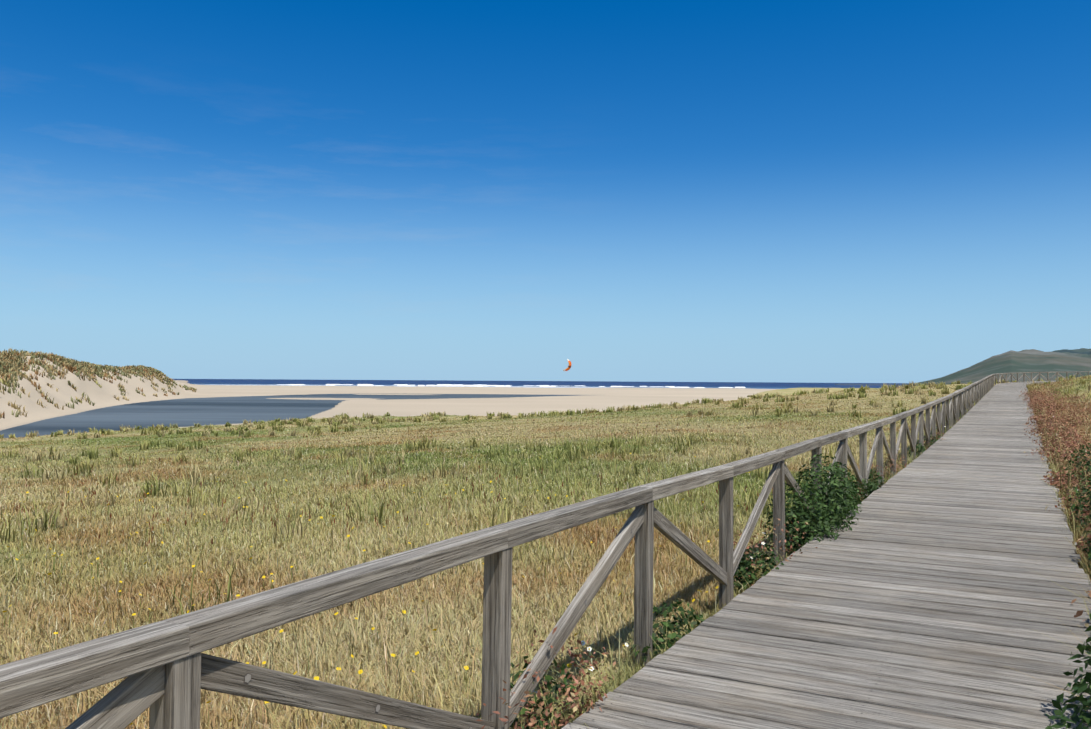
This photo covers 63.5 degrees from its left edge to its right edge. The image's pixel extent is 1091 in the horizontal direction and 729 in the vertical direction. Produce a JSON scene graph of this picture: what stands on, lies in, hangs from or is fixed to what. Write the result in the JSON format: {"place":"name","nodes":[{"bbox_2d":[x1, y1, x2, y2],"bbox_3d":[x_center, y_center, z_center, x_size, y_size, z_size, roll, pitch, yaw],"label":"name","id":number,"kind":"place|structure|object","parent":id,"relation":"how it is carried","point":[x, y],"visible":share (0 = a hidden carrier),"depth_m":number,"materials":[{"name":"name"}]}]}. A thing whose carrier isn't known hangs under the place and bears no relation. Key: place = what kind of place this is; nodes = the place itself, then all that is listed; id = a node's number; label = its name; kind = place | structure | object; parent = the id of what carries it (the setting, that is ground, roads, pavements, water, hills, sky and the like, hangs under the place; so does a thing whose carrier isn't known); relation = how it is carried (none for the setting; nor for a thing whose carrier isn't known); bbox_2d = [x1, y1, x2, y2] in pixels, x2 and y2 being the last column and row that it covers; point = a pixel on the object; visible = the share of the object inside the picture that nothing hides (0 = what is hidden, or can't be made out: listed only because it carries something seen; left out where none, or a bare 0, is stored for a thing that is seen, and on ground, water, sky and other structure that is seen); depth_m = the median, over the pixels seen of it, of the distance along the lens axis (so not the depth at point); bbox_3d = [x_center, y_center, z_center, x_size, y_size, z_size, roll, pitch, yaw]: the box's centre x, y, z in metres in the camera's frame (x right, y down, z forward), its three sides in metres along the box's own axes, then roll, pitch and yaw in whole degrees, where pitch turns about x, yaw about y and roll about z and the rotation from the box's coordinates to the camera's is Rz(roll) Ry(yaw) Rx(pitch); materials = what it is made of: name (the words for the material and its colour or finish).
{"place":"outdoors","nodes":[
{"label":"outdoors","id":0,"kind":"place"},
{"bbox_2d":[0,394,577,437],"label":"river","id":1,"kind":"structure","parent":0,"point":[186,412],"depth_m":139.80,"materials":[{"name":"blue liquid"}]},
{"bbox_2d":[172,379,907,388],"bbox_3d":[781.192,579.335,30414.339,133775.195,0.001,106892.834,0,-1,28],"label":"sea","id":2,"kind":"structure","parent":0,"point":[608,384],"depth_m":2057.15,"materials":[{"name":"blue liquid"}]},
{"bbox_2d":[277,384,744,387],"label":"surf","id":3,"kind":"structure","parent":2,"relation":"on","point":[479,385],"depth_m":988.51,"materials":[{"name":"white liquid"}]},
{"bbox_2d":[0,355,1090,728],"bbox_3d":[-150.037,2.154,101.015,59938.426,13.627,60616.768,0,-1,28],"label":"ground","id":4,"kind":"structure","parent":0,"point":[394,409],"depth_m":73.44,"materials":[{"name":"beige sand"}]},
{"bbox_2d":[0,348,196,418],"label":"dune grass","id":5,"kind":"structure","parent":4,"relation":"on","point":[15,364],"depth_m":163.87,"materials":[{"name":"plant"}]},
{"bbox_2d":[0,453,749,728],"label":"flowers","id":6,"kind":"object","parent":4,"relation":"on","point":[296,572],"depth_m":8.79,"materials":[{"name":"yellow plant"}]},
{"bbox_2d":[0,374,1090,728],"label":"meadow grass","id":7,"kind":"structure","parent":4,"relation":"on","point":[368,648],"depth_m":10.51,"materials":[{"name":"green plant"}]},
{"bbox_2d":[3,394,1083,551],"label":"seed heads","id":8,"kind":"object","parent":7,"relation":"attached to","point":[122,531],"visible":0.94,"depth_m":12.16,"materials":[{"name":"beige plant"}]},
{"bbox_2d":[0,360,1090,615],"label":"tussocks","id":9,"kind":"object","parent":4,"relation":"on","point":[336,422],"visible":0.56,"depth_m":26.27,"materials":[{"name":"green plant"}]},
{"bbox_2d":[475,419,959,728],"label":"dry plants","id":10,"kind":"object","parent":4,"relation":"on","point":[574,706],"visible":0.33,"depth_m":4.63,"materials":[{"name":"brown plant"}]},
{"bbox_2d":[528,413,1051,725],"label":"daisy stems","id":11,"kind":"object","parent":4,"relation":"on","point":[751,585],"visible":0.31,"depth_m":5.62,"materials":[{"name":"green plant"}]},
{"bbox_2d":[510,417,1090,728],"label":"green shrubs","id":12,"kind":"object","parent":4,"relation":"on","point":[823,513],"visible":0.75,"depth_m":9.37,"materials":[{"name":"green plant"}]},
{"bbox_2d":[533,416,1085,692],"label":"daisies","id":13,"kind":"object","parent":4,"relation":"on","point":[590,649],"visible":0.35,"depth_m":5.56,"materials":[{"name":"white plant"}]},
{"bbox_2d":[1019,380,1090,626],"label":"dry shrubs","id":14,"kind":"object","parent":4,"relation":"on","point":[1038,396],"visible":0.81,"depth_m":23.00,"materials":[{"name":"brown plant"}]},
{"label":"deck beams","id":15,"kind":"object","parent":4,"relation":"on","visible":0},
{"bbox_2d":[561,381,1090,728],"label":"deck","id":16,"kind":"structure","parent":15,"relation":"on","point":[805,639],"depth_m":6.24,"materials":[{"name":"grey wood"}]},
{"bbox_2d":[0,371,1090,728],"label":"railing","id":17,"kind":"object","parent":16,"relation":"on","point":[168,669],"visible":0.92,"depth_m":3.66,"materials":[{"name":"grey wood"}]},
{"bbox_2d":[245,433,883,728],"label":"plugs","id":18,"kind":"object","parent":17,"relation":"attached to","point":[247,678],"visible":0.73,"depth_m":3.38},
{"bbox_2d":[244,430,918,727],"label":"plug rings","id":19,"kind":"object","parent":17,"relation":"attached to","point":[471,726],"visible":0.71,"depth_m":3.38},
{"bbox_2d":[579,434,1087,728],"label":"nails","id":20,"kind":"object","parent":16,"relation":"on","point":[902,624],"visible":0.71,"depth_m":6.70,"materials":[{"name":"grey metal"}]},
{"bbox_2d":[0,0,1090,382],"label":"sky","id":21,"kind":"structure","parent":0,"point":[783,191],"materials":[{"name":"blue"}]},
{"bbox_2d":[563,359,570,370],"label":"kite","id":22,"kind":"object","parent":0,"point":[569,366],"visible":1,"depth_m":519.56},
{"bbox_2d":[835,348,1090,386],"bbox_3d":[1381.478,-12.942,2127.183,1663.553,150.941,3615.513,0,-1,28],"label":"hills","id":23,"kind":"structure","parent":0,"point":[1062,362],"depth_m":1210.54,"materials":[{"name":"green plant"}]}
]}

